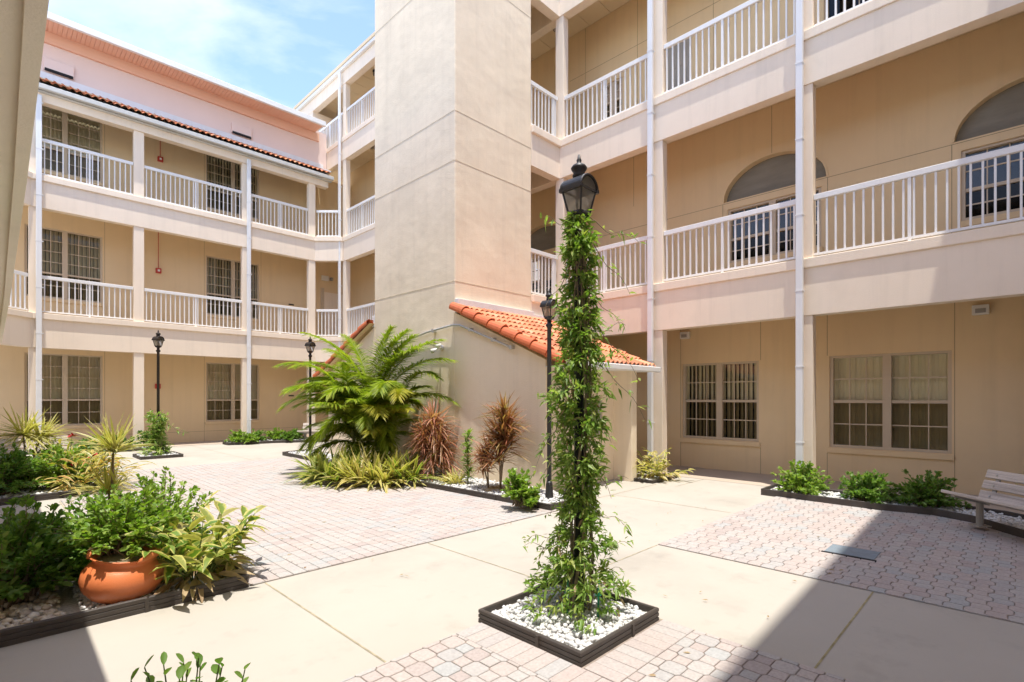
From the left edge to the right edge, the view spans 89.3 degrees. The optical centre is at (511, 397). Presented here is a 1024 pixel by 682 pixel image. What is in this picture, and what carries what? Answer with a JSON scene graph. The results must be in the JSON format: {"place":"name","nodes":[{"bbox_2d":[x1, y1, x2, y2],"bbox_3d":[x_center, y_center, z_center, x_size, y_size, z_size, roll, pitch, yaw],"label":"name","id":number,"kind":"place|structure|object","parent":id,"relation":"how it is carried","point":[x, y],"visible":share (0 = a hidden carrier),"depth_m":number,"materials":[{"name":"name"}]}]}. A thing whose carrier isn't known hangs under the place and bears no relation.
{"place":"outdoors","nodes":[
{"label":"outdoors","id":0,"kind":"place"},
{"bbox_2d":[0,436,69,456],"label":"shrub","id":1,"kind":"object","parent":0,"point":[22,446],"visible":0.16,"depth_m":11.28,"materials":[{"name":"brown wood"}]},
{"bbox_2d":[130,651,250,681],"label":"shrub","id":2,"kind":"object","parent":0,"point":[182,669],"visible":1,"depth_m":1.57,"materials":[{"name":"green plant"}]},
{"bbox_2d":[48,0,374,108],"label":"sky","id":3,"kind":"structure","parent":0,"point":[278,51],"materials":[{"name":"blue"}]},
{"bbox_2d":[0,442,1023,681],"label":"ground","id":4,"kind":"structure","parent":0,"point":[379,605],"depth_m":3.60,"materials":[{"name":"concrete"}]},
{"bbox_2d":[0,0,48,343],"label":"walkway wing","id":5,"kind":"structure","parent":4,"relation":"on","point":[22,28],"depth_m":2.42,"materials":[{"name":"beige paint"}]},
{"bbox_2d":[0,585,72,629],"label":"gravel","id":6,"kind":"structure","parent":4,"relation":"on","point":[28,612],"depth_m":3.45,"materials":[{"name":"grey gravel"}]},
{"bbox_2d":[0,494,89,607],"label":"shrub","id":7,"kind":"object","parent":6,"relation":"on","point":[31,564],"visible":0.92,"depth_m":3.65,"materials":[{"name":"green plant"}]},
{"bbox_2d":[0,530,248,647],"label":"planter edging","id":8,"kind":"object","parent":4,"relation":"on","point":[14,635],"visible":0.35,"depth_m":3.47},
{"bbox_2d":[63,576,226,612],"bbox_3d":[-2.825,1.454,4.094,1.030,0.001,1.040,0,0,45],"label":"gravel bed","id":9,"kind":"object","parent":4,"relation":"on","point":[75,606],"visible":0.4,"depth_m":3.73,"materials":[{"name":"grey gravel"}]},
{"bbox_2d":[69,556,229,609],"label":"gravel","id":10,"kind":"structure","parent":9,"relation":"on","point":[88,604],"depth_m":3.77,"materials":[{"name":"white gravel"}]},
{"bbox_2d":[78,546,163,603],"bbox_3d":[-2.822,1.258,3.759,0.504,0.413,0.504,0,0,45],"label":"flower pot","id":11,"kind":"object","parent":10,"relation":"on","point":[110,579],"visible":0.77,"depth_m":3.59,"materials":[{"name":"ceramic"}]},
{"bbox_2d":[44,483,189,557],"bbox_3d":[-2.925,0.911,3.907,0.866,0.532,0.905,0,0,45],"label":"shrub","id":12,"kind":"object","parent":11,"relation":"in","point":[106,530],"visible":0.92,"depth_m":3.77,"materials":[{"name":"green plant"}]},
{"bbox_2d":[122,466,218,549],"bbox_3d":[-3.038,1.027,4.514,0.938,0.839,0.994,0,0,45],"label":"shrub","id":13,"kind":"object","parent":9,"relation":"on","point":[177,497],"visible":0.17,"depth_m":4.58,"materials":[{"name":"green plant"}]},
{"bbox_2d":[120,500,268,602],"bbox_3d":[-2.474,1.208,4.141,1.018,0.689,1.110,0,0,23],"label":"variegated ginger","id":14,"kind":"object","parent":9,"relation":"on","point":[171,559],"visible":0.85,"depth_m":3.94,"materials":[{"name":"green plant"}]},
{"bbox_2d":[166,515,264,576],"bbox_3d":[-2.554,1.293,4.469,0.893,0.449,0.942,0,0,7],"label":"variegated ginger","id":15,"kind":"object","parent":9,"relation":"on","point":[240,557],"visible":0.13,"depth_m":4.29,"materials":[{"name":"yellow plant"}]},
{"bbox_2d":[132,451,183,459],"bbox_3d":[-8.957,1.460,13.106,0.966,0.080,0.916,0,0,45],"label":"planter edging","id":16,"kind":"object","parent":4,"relation":"on","point":[157,456],"visible":0.77,"depth_m":12.80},
{"bbox_2d":[0,12,342,449],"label":"walkway wing","id":17,"kind":"structure","parent":4,"relation":"on","point":[232,199],"depth_m":16.33,"materials":[{"name":"beige paint"}]},
{"bbox_2d":[23,224,102,306],"bbox_3d":[-13.310,-3.865,15.393,0.635,2.170,1.840,0,0,45],"label":"window","id":18,"kind":"structure","parent":17,"relation":"in","point":[65,254],"depth_m":15.40,"materials":[{"name":"glass"}]},
{"bbox_2d":[24,353,102,429],"bbox_3d":[-13.170,-0.175,15.255,0.242,2.190,1.800,0,0,44],"label":"window","id":19,"kind":"structure","parent":17,"relation":"in","point":[71,384],"depth_m":15.39,"materials":[{"name":"glass"}]},
{"bbox_2d":[42,106,102,185],"bbox_3d":[-13.170,-7.450,15.255,0.242,2.000,1.800,0,0,44],"label":"window","id":20,"kind":"structure","parent":17,"relation":"in","point":[57,126],"depth_m":15.40,"materials":[{"name":"glass"}]},
{"bbox_2d":[156,232,160,273],"bbox_3d":[-11.465,-4.845,16.805,0.088,1.610,0.150,0,0,45],"label":"fire alarm","id":21,"kind":"object","parent":17,"relation":"attached to","point":[158,269],"visible":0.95,"depth_m":16.81,"materials":[{"name":"red metal"}]},
{"bbox_2d":[205,256,258,321],"bbox_3d":[-10.117,-3.865,18.642,0.635,2.170,1.850,0,0,45],"label":"window","id":22,"kind":"structure","parent":17,"relation":"in","point":[223,276],"depth_m":18.45,"materials":[{"name":"glass"}]},
{"bbox_2d":[205,155,258,221],"bbox_3d":[-10.117,-7.475,18.642,0.635,2.050,1.850,0,0,45],"label":"window","id":23,"kind":"structure","parent":17,"relation":"in","point":[219,171],"depth_m":18.45,"materials":[{"name":"glass"}]},
{"bbox_2d":[205,362,259,423],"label":"window","id":24,"kind":"structure","parent":17,"relation":"in","point":[223,380],"depth_m":18.43,"materials":[{"name":"glass"}]},
{"bbox_2d":[321,288,342,336],"bbox_3d":[-7.275,-3.325,21.113,0.065,2.150,1.080,0,0,45],"label":"door","id":25,"kind":"structure","parent":17,"relation":"in","point":[328,300],"depth_m":21.00,"materials":[{"name":"beige paint"}]},
{"bbox_2d":[222,437,323,444],"bbox_3d":[-7.558,1.455,17.312,1.550,0.090,3.400,0,0,45],"label":"planter edging","id":26,"kind":"object","parent":4,"relation":"on","point":[259,442],"visible":0.46,"depth_m":16.86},
{"bbox_2d":[297,423,321,438],"bbox_3d":[-6.519,1.190,17.734,1.450,0.620,0.584,0,0,-1],"label":"park bench","id":27,"kind":"object","parent":4,"relation":"on","point":[305,432],"visible":0.38,"depth_m":17.89,"materials":[{"name":"white wood"}]},
{"bbox_2d":[61,457,558,584],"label":"interlocking pavers","id":28,"kind":"object","parent":4,"relation":"on","point":[332,526],"visible":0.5,"depth_m":6.71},
{"bbox_2d":[191,468,853,675],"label":"fallen leaves","id":29,"kind":"object","parent":28,"relation":"on","point":[615,506],"visible":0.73,"depth_m":4.46,"materials":[{"name":"brown plant"}]},
{"bbox_2d":[282,449,566,510],"bbox_3d":[-2.961,1.452,10.050,9.488,0.095,2.226,0,0,45],"label":"planter edging","id":30,"kind":"object","parent":4,"relation":"on","point":[539,505],"visible":0.44,"depth_m":8.30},
{"bbox_2d":[59,445,845,679],"bbox_3d":[-3.665,1.497,8.733,18.197,0.001,7.826,0,0,26],"label":"path joint","id":31,"kind":"object","parent":4,"relation":"on","point":[429,543],"visible":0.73,"depth_m":3.84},
{"bbox_2d":[313,0,660,490],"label":"stair tower","id":32,"kind":"structure","parent":4,"relation":"on","point":[452,161],"depth_m":10.29,"materials":[{"name":"beige paint"}]},
{"bbox_2d":[430,344,443,352],"bbox_3d":[-1.414,-0.939,9.930,0.271,0.181,0.217,0,0,45],"label":"security light","id":33,"kind":"object","parent":32,"relation":"attached to","point":[438,346],"visible":0.98,"depth_m":9.93,"materials":[{"name":"white plastic"}]},
{"bbox_2d":[397,324,514,348],"bbox_3d":[-1.258,-1.095,9.872,3.573,0.570,0.079,0,0,45],"label":"conduit","id":34,"kind":"object","parent":32,"relation":"attached to","point":[481,334],"visible":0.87,"depth_m":9.33,"materials":[{"name":"silver metal"}]},
{"bbox_2d":[478,577,658,667],"bbox_3d":[0.382,1.455,3.470,0.866,0.090,0.881,0,0,45],"label":"planter edging","id":35,"kind":"object","parent":4,"relation":"on","point":[592,651],"visible":0.73,"depth_m":3.19,"materials":[{"name":"black wood"}]},
{"bbox_2d":[491,585,646,649],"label":"gravel","id":36,"kind":"structure","parent":4,"relation":"on","point":[627,615],"depth_m":3.36,"materials":[{"name":"white gravel"}]},
{"bbox_2d":[559,154,598,612],"bbox_3d":[0.457,-0.080,3.533,0.192,3.160,0.204,0,0,45],"label":"street lamp","id":37,"kind":"object","parent":36,"relation":"on","point":[579,191],"visible":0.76,"depth_m":3.51,"materials":[{"name":"black metal"}]},
{"bbox_2d":[520,207,651,635],"bbox_3d":[0.418,0.080,3.513,0.824,2.780,0.810,0,0,45],"label":"climbing vine","id":38,"kind":"object","parent":37,"relation":"attached to","point":[591,469],"visible":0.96,"depth_m":3.47,"materials":[{"name":"green plant"}]},
{"bbox_2d":[340,619,854,681],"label":"octagon pavers","id":39,"kind":"object","parent":4,"relation":"on","point":[661,644],"visible":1,"depth_m":2.90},
{"bbox_2d":[634,473,677,483],"bbox_3d":[2.636,1.470,9.474,0.396,0.060,0.910,0,0,45],"label":"planter edging","id":40,"kind":"object","parent":4,"relation":"on","point":[638,479],"visible":0.54,"depth_m":9.19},
{"bbox_2d":[293,0,1023,497],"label":"walkway wing","id":41,"kind":"structure","parent":4,"relation":"on","point":[817,206],"depth_m":9.29,"materials":[{"name":"beige paint"}]},
{"bbox_2d":[531,254,555,296],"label":"window","id":42,"kind":"structure","parent":41,"relation":"in","point":[553,254],"depth_m":14.27,"materials":[{"name":"glass"}]},
{"bbox_2d":[607,77,622,117],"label":"window","id":43,"kind":"structure","parent":41,"relation":"in","point":[618,80],"depth_m":12.61,"materials":[{"name":"glass"}]},
{"bbox_2d":[668,39,688,89],"bbox_3d":[3.613,-6.885,11.395,0.620,1.870,0.120,0,0,45],"label":"door","id":44,"kind":"structure","parent":41,"relation":"in","point":[686,41],"depth_m":11.38,"materials":[{"name":"beige metal"}]},
{"bbox_2d":[680,332,689,338],"bbox_3d":[3.751,-1.350,11.236,0.200,0.150,0.115,0,0,45],"label":"emergency light","id":45,"kind":"object","parent":41,"relation":"attached to","point":[684,335],"visible":1,"depth_m":11.18,"materials":[{"name":"white plastic"}]},
{"bbox_2d":[680,361,759,446],"bbox_3d":[4.495,0.095,10.980,1.700,1.750,0.635,0,0,45],"label":"window","id":46,"kind":"structure","parent":41,"relation":"in","point":[721,400],"depth_m":10.84,"materials":[{"name":"glass"}]},
{"bbox_2d":[726,187,822,267],"bbox_3d":[5.237,-3.285,10.251,1.800,1.250,0.635,0,0,45],"label":"window","id":47,"kind":"structure","parent":41,"relation":"in","point":[818,190],"depth_m":10.30,"materials":[{"name":"glass"}]},
{"bbox_2d":[824,0,867,19],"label":"window","id":48,"kind":"structure","parent":41,"relation":"in","point":[831,3],"depth_m":9.35,"materials":[{"name":"glass"}]},
{"bbox_2d":[827,350,953,460],"bbox_3d":[6.401,0.120,8.832,1.750,1.740,0.242,0,0,44],"label":"window","id":49,"kind":"structure","parent":41,"relation":"in","point":[888,401],"depth_m":8.78,"materials":[{"name":"glass"}]},
{"bbox_2d":[972,304,989,315],"bbox_3d":[7.146,-1.340,7.899,0.200,0.150,0.115,0,0,45],"label":"emergency light","id":50,"kind":"object","parent":41,"relation":"attached to","point":[982,309],"visible":1,"depth_m":7.87,"materials":[{"name":"white plastic"}]},
{"bbox_2d":[960,136,1023,227],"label":"window","id":51,"kind":"structure","parent":41,"relation":"in","point":[1014,159],"depth_m":8.01,"materials":[{"name":"glass"}]},
{"bbox_2d":[658,496,1023,623],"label":"interlocking pavers","id":52,"kind":"object","parent":4,"relation":"on","point":[764,526],"visible":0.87,"depth_m":5.08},
{"bbox_2d":[821,544,880,561],"bbox_3d":[3.268,1.488,4.980,0.440,0.015,0.355,0,0,45],"label":"drain cover","id":53,"kind":"object","parent":52,"relation":"in","point":[858,553],"visible":1,"depth_m":4.95,"materials":[{"name":"metal"}]},
{"bbox_2d":[941,469,1023,526],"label":"park bench","id":54,"kind":"object","parent":52,"relation":"on","point":[988,498],"visible":1,"depth_m":5.76,"materials":[{"name":"white wood"}]},
{"bbox_2d":[814,592,873,668],"bbox_3d":[2.227,1.497,3.427,0.011,0.001,1.590,0,0,45],"label":"path joint","id":55,"kind":"object","parent":4,"relation":"on","point":[834,642],"visible":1,"depth_m":3.29,"materials":[{"name":"grey concrete"}]},
{"bbox_2d":[761,483,1023,537],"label":"planter edging","id":56,"kind":"object","parent":4,"relation":"on","point":[997,526],"visible":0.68,"depth_m":6.73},
{"label":"gravel bed","id":57,"kind":"structure","parent":4,"relation":"on","visible":0},
{"bbox_2d":[305,336,315,450],"bbox_3d":[-5.353,-0.067,13.742,0.192,3.133,0.204,0,0,27],"label":"street lamp","id":58,"kind":"object","parent":57,"relation":"on","point":[310,344],"visible":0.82,"depth_m":13.71,"materials":[{"name":"black metal"}]},
{"bbox_2d":[279,443,361,487],"bbox_3d":[-3.392,1.229,9.302,1.466,0.860,1.649,0,0,-6],"label":"bromeliad","id":59,"kind":"object","parent":57,"relation":"on","point":[309,469],"visible":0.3,"depth_m":9.20,"materials":[{"name":"green plant"}]},
{"bbox_2d":[293,441,373,489],"bbox_3d":[-3.071,1.205,9.063,1.451,0.912,1.778,0,0,23],"label":"bromeliad","id":60,"kind":"object","parent":57,"relation":"on","point":[326,470],"visible":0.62,"depth_m":8.85,"materials":[{"name":"green plant"}]},
{"bbox_2d":[327,443,390,482],"bbox_3d":[-2.614,1.207,9.404,1.742,0.804,1.428,0,0,-5],"label":"bromeliad","id":61,"kind":"object","parent":57,"relation":"on","point":[361,457],"visible":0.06,"depth_m":9.17,"materials":[{"name":"green plant"}]},
{"bbox_2d":[321,441,408,488],"bbox_3d":[-2.546,1.184,8.920,1.592,0.877,1.560,0,0,-20],"label":"bromeliad","id":62,"kind":"object","parent":57,"relation":"on","point":[346,472],"visible":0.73,"depth_m":8.65,"materials":[{"name":"yellow plant"}]},
{"bbox_2d":[271,325,459,465],"bbox_3d":[-2.818,0.033,9.997,3.910,2.841,2.992,0,0,12],"label":"areca palm","id":63,"kind":"object","parent":57,"relation":"on","point":[371,411],"visible":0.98,"depth_m":9.75,"materials":[{"name":"plant"}]},
{"bbox_2d":[288,450,446,481],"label":"gravel","id":64,"kind":"structure","parent":57,"relation":"on","point":[303,452],"depth_m":12.82,"materials":[{"name":"white gravel"}]},
{"bbox_2d":[346,446,425,492],"bbox_3d":[-2.176,1.281,8.706,1.498,0.907,1.625,0,0,-14],"label":"bromeliad","id":65,"kind":"object","parent":57,"relation":"on","point":[381,474],"visible":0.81,"depth_m":8.65,"materials":[{"name":"yellow plant"}]},
{"bbox_2d":[365,446,448,488],"bbox_3d":[-1.826,1.248,8.941,1.534,0.874,1.729,0,0,45],"label":"bromeliad","id":66,"kind":"object","parent":57,"relation":"on","point":[416,469],"visible":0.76,"depth_m":8.77,"materials":[{"name":"green plant"}]},
{"label":"gravel bed","id":67,"kind":"structure","parent":4,"relation":"on","visible":0},
{"bbox_2d":[224,429,245,442],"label":"shrub","id":68,"kind":"object","parent":67,"relation":"on","point":[235,437],"visible":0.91,"depth_m":16.53,"materials":[{"name":"green plant"}]},
{"bbox_2d":[239,431,259,442],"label":"shrub","id":69,"kind":"object","parent":67,"relation":"on","point":[249,437],"visible":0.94,"depth_m":16.57,"materials":[{"name":"green plant"}]},
{"bbox_2d":[247,429,267,440],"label":"shrub","id":70,"kind":"object","parent":67,"relation":"on","point":[258,433],"visible":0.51,"depth_m":17.05,"materials":[{"name":"green plant"}]},
{"bbox_2d":[265,427,283,439],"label":"shrub","id":71,"kind":"object","parent":67,"relation":"on","point":[274,434],"visible":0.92,"depth_m":17.33,"materials":[{"name":"green plant"}]},
{"bbox_2d":[279,431,299,440],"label":"shrub","id":72,"kind":"object","parent":67,"relation":"on","point":[288,435],"visible":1,"depth_m":17.30,"materials":[{"name":"green plant"}]},
{"bbox_2d":[292,428,303,438],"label":"shrub","id":73,"kind":"object","parent":67,"relation":"on","point":[295,431],"visible":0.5,"depth_m":17.75,"materials":[{"name":"green plant"}]},
{"label":"gravel bed","id":74,"kind":"structure","parent":4,"relation":"on","visible":0},
{"bbox_2d":[115,431,140,445],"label":"shrub","id":75,"kind":"object","parent":74,"relation":"on","point":[124,439],"visible":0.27,"depth_m":14.59,"materials":[{"name":"green plant"}]},
{"bbox_2d":[134,430,151,446],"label":"shrub","id":76,"kind":"object","parent":74,"relation":"on","point":[144,436],"visible":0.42,"depth_m":15.00,"materials":[{"name":"green plant"}]},
{"label":"gravel bed","id":77,"kind":"structure","parent":4,"relation":"on","visible":0},
{"bbox_2d":[399,399,466,481],"bbox_3d":[-1.405,0.821,9.245,1.417,1.720,1.160,0,0,5],"label":"cordyline","id":78,"kind":"object","parent":77,"relation":"on","point":[436,444],"visible":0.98,"depth_m":9.09,"materials":[{"name":"brown plant"}]},
{"bbox_2d":[429,466,466,484],"bbox_3d":[-1.073,1.345,8.693,0.771,0.387,0.702,0,0,11],"label":"bromeliad","id":79,"kind":"object","parent":77,"relation":"on","point":[454,477],"visible":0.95,"depth_m":8.67,"materials":[{"name":"yellow plant"}]},
{"bbox_2d":[459,428,475,483],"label":"leafy column plant","id":80,"kind":"object","parent":77,"relation":"on","point":[465,453],"visible":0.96,"depth_m":8.59,"materials":[{"name":"green plant"}]},
{"bbox_2d":[418,475,564,503],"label":"gravel","id":81,"kind":"structure","parent":77,"relation":"on","point":[472,484],"depth_m":8.36,"materials":[{"name":"white gravel"}]},
{"bbox_2d":[468,434,503,487],"bbox_3d":[-0.410,0.966,8.200,0.657,0.972,0.739,0,0,45],"label":"cordyline","id":82,"kind":"object","parent":81,"relation":"on","point":[480,452],"visible":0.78,"depth_m":8.15,"materials":[{"name":"brown plant"}]},
{"bbox_2d":[481,485,511,491],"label":"leaf litter","id":83,"kind":"object","parent":81,"relation":"on","point":[493,487],"visible":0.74,"depth_m":8.01,"materials":[{"name":"brown plant"}]},
{"bbox_2d":[473,390,537,489],"bbox_3d":[-0.116,0.657,8.055,1.126,1.588,1.074,0,0,-20],"label":"cordyline","id":84,"kind":"object","parent":77,"relation":"on","point":[502,440],"visible":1,"depth_m":7.95,"materials":[{"name":"brown plant"}]},
{"bbox_2d":[501,467,542,507],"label":"shrub","id":85,"kind":"object","parent":77,"relation":"on","point":[520,493],"visible":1,"depth_m":6.85,"materials":[{"name":"green plant"}]},
{"bbox_2d":[540,289,558,498],"bbox_3d":[0.536,-0.033,7.451,0.192,3.066,0.204,0,0,39],"label":"street lamp","id":86,"kind":"object","parent":77,"relation":"on","point":[549,484],"visible":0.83,"depth_m":7.42,"materials":[{"name":"black metal"}]},
{"label":"gravel bed","id":87,"kind":"structure","parent":4,"relation":"on","visible":0},
{"bbox_2d":[137,452,177,456],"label":"gravel","id":88,"kind":"structure","parent":87,"relation":"on","point":[169,453],"depth_m":13.09,"materials":[{"name":"white gravel"}]},
{"bbox_2d":[152,330,164,453],"bbox_3d":[-8.968,-0.107,13.131,0.192,3.214,0.204,0,0,16],"label":"street lamp","id":89,"kind":"object","parent":87,"relation":"on","point":[159,340],"visible":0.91,"depth_m":13.11,"materials":[{"name":"black metal"}]},
{"bbox_2d":[137,408,187,455],"bbox_3d":[-8.859,0.936,13.114,0.879,1.334,1.037,0,0,45],"label":"climbing vine","id":90,"kind":"object","parent":89,"relation":"attached to","point":[157,431],"visible":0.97,"depth_m":13.05,"materials":[{"name":"green plant"}]},
{"label":"gravel bed","id":91,"kind":"structure","parent":4,"relation":"on","visible":0},
{"bbox_2d":[0,497,46,527],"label":"shrub","id":92,"kind":"object","parent":91,"relation":"on","point":[12,502],"visible":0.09,"depth_m":4.08,"materials":[{"name":"green plant"}]},
{"bbox_2d":[44,486,134,562],"bbox_3d":[-3.445,1.085,4.266,0.881,0.724,0.890,0,0,45],"label":"shrub","id":93,"kind":"object","parent":91,"relation":"on","point":[73,507],"visible":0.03,"depth_m":4.21,"materials":[{"name":"green plant"}]},
{"bbox_2d":[60,411,160,510],"bbox_3d":[-3.610,0.769,4.662,0.748,1.343,0.775,0,0,8],"label":"dracaena","id":94,"kind":"object","parent":91,"relation":"on","point":[111,443],"visible":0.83,"depth_m":4.64,"materials":[{"name":"green plant"}]},
{"bbox_2d":[190,490,219,530],"bbox_3d":[-3.424,1.212,5.064,0.935,0.531,1.050,0,0,2],"label":"variegated ginger","id":95,"kind":"object","parent":91,"relation":"on","point":[207,506],"visible":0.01,"depth_m":5.19,"materials":[{"name":"yellow plant"}]},
{"label":"gravel bed","id":96,"kind":"structure","parent":4,"relation":"on","visible":0},
{"bbox_2d":[631,447,694,480],"bbox_3d":[2.723,1.244,9.462,1.210,0.665,1.069,0,0,3],"label":"variegated ginger","id":97,"kind":"object","parent":96,"relation":"on","point":[660,466],"visible":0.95,"depth_m":9.39,"materials":[{"name":"yellow plant"}]},
{"label":"gravel bed","id":98,"kind":"structure","parent":4,"relation":"on","visible":0},
{"bbox_2d":[0,442,55,495],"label":"shrub","id":99,"kind":"object","parent":98,"relation":"on","point":[14,468],"visible":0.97,"depth_m":7.70,"materials":[{"name":"green plant"}]},
{"bbox_2d":[0,402,77,458],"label":"dracaena","id":100,"kind":"object","parent":98,"relation":"on","point":[27,432],"visible":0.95,"depth_m":8.65,"materials":[{"name":"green plant"}]},
{"bbox_2d":[4,435,87,462],"bbox_3d":[-8.197,1.052,9.079,1.128,0.789,1.324,0,0,-19],"label":"shrub","id":101,"kind":"object","parent":98,"relation":"on","point":[38,452],"visible":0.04,"depth_m":9.04,"materials":[{"name":"green plant"}]},
{"bbox_2d":[0,482,93,497],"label":"gravel","id":102,"kind":"structure","parent":98,"relation":"on","point":[25,492],"depth_m":7.82,"materials":[{"name":"white gravel"}]},
{"bbox_2d":[0,481,96,505],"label":"planter edging","id":103,"kind":"object","parent":98,"relation":"on","point":[46,496],"visible":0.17,"depth_m":7.61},
{"bbox_2d":[22,443,93,489],"bbox_3d":[-7.207,1.092,8.246,1.083,0.710,1.000,0,0,21],"label":"shrub","id":104,"kind":"object","parent":98,"relation":"on","point":[57,469],"visible":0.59,"depth_m":8.14,"materials":[{"name":"green plant"}]},
{"bbox_2d":[35,449,136,494],"bbox_3d":[-6.691,1.182,8.260,1.482,0.724,1.133,0,0,-25],"label":"croton","id":105,"kind":"object","parent":98,"relation":"on","point":[79,476],"visible":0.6,"depth_m":8.07,"materials":[{"name":"green plant"}]},
{"bbox_2d":[46,440,129,474],"bbox_3d":[-7.460,1.108,9.120,1.160,0.782,1.476,0,0,-19],"label":"croton","id":106,"kind":"object","parent":98,"relation":"on","point":[68,445],"visible":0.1,"depth_m":8.97,"materials":[{"name":"green plant"}]},
{"bbox_2d":[24,438,155,490],"bbox_3d":[-7.032,1.020,8.487,1.858,1.044,1.729,0,0,13],"label":"croton","id":107,"kind":"object","parent":98,"relation":"on","point":[100,464],"visible":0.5,"depth_m":8.41,"materials":[{"name":"yellow plant"}]},
{"bbox_2d":[63,436,116,466],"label":"shrub","id":108,"kind":"object","parent":98,"relation":"on","point":[83,447],"visible":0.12,"depth_m":10.38,"materials":[{"name":"green plant"}]},
{"label":"gravel bed","id":109,"kind":"structure","parent":4,"relation":"on","visible":0},
{"bbox_2d":[770,459,834,494],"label":"shrub","id":110,"kind":"object","parent":109,"relation":"on","point":[802,478],"visible":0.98,"depth_m":7.74,"materials":[{"name":"green plant"}]},
{"bbox_2d":[838,469,903,503],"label":"shrub","id":111,"kind":"object","parent":109,"relation":"on","point":[871,487],"visible":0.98,"depth_m":7.12,"materials":[{"name":"green plant"}]},
{"bbox_2d":[771,486,1023,529],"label":"gravel","id":112,"kind":"structure","parent":109,"relation":"on","point":[1017,522],"depth_m":6.49,"materials":[{"name":"white gravel"}]},
{"bbox_2d":[892,469,971,508],"bbox_3d":[5.516,1.200,6.816,0.819,0.515,0.836,0,0,45],"label":"shrub","id":113,"kind":"object","parent":109,"relation":"on","point":[928,492],"visible":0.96,"depth_m":6.72,"materials":[{"name":"green plant"}]},
{"bbox_2d":[72,501,1016,681],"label":"paver bedding","id":114,"kind":"object","parent":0,"point":[603,655],"visible":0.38,"depth_m":3.46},
{"bbox_2d":[144,436,1023,513],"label":"walkway floor","id":115,"kind":"structure","parent":0,"point":[736,477],"depth_m":9.83,"materials":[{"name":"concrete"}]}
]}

